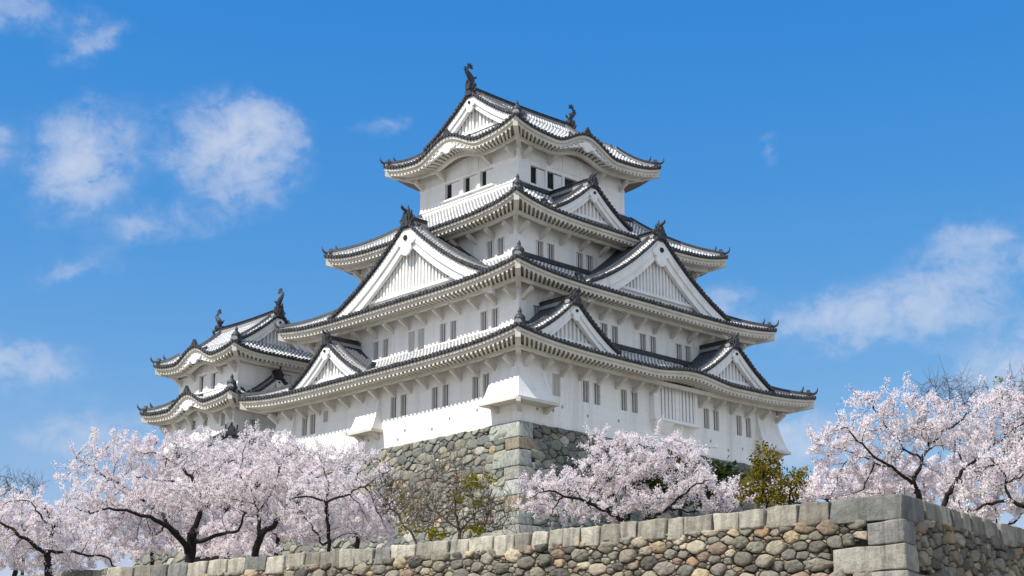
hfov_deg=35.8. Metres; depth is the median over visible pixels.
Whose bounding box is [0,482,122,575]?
cherry tree
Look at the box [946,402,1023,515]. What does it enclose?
cherry tree
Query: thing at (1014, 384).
tree
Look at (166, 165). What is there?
sky
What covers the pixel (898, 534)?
stone wall
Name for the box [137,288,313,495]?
castle turret
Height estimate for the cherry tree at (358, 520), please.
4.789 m
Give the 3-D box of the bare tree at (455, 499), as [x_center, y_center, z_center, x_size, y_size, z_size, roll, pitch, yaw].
[-1.247,5.217,36.904,3.527,3.191,2.270,1,-16,-5]
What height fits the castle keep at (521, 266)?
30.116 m
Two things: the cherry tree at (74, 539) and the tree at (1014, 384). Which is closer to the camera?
the tree at (1014, 384)
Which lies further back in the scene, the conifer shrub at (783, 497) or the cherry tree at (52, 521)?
the cherry tree at (52, 521)
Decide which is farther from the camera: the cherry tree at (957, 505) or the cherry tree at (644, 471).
the cherry tree at (957, 505)
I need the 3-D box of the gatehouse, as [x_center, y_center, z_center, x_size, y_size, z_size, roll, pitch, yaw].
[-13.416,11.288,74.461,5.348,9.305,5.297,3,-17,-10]
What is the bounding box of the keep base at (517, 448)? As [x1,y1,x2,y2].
[261,420,791,555]
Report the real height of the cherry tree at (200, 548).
6.642 m
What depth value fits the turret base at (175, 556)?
119.28 m
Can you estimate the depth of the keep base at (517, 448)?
97.77 m
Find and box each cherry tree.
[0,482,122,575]
[0,489,116,575]
[51,425,268,562]
[78,447,267,564]
[199,436,340,557]
[201,419,385,556]
[275,452,400,551]
[305,477,410,548]
[510,415,743,527]
[724,459,904,508]
[805,370,985,502]
[820,446,961,508]
[915,368,1023,506]
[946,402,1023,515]
[946,440,1023,524]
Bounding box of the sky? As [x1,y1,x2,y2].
[0,0,1023,575]
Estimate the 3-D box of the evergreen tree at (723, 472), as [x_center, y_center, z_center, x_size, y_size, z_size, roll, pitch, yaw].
[5.290,9.330,59.403,7.162,6.662,2.809,0,-16,1]
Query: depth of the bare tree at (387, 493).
38.46 m
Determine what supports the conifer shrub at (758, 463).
on the terrace
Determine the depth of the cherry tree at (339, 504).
38.95 m
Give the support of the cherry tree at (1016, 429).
on the terrace
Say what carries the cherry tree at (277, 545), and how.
on the terrace
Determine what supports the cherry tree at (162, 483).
on the terrace
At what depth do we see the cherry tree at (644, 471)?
36.16 m
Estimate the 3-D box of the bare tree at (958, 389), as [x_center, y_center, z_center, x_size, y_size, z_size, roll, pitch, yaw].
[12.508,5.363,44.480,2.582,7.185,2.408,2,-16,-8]
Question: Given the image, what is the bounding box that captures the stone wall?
[18,493,1023,575]
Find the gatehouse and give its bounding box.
[172,422,282,561]
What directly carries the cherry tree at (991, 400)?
on the terrace
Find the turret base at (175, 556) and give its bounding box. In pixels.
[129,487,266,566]
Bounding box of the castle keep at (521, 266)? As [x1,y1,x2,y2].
[236,63,817,471]
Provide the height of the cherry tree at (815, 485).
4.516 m
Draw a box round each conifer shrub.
[733,440,783,508]
[766,465,812,506]
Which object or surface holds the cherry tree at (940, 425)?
on the terrace
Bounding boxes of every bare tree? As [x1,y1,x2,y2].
[0,464,49,574]
[358,451,456,544]
[382,440,533,540]
[909,356,999,493]
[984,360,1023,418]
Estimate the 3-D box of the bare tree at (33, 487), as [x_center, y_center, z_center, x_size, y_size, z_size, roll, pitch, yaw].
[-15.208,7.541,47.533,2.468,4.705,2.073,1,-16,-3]

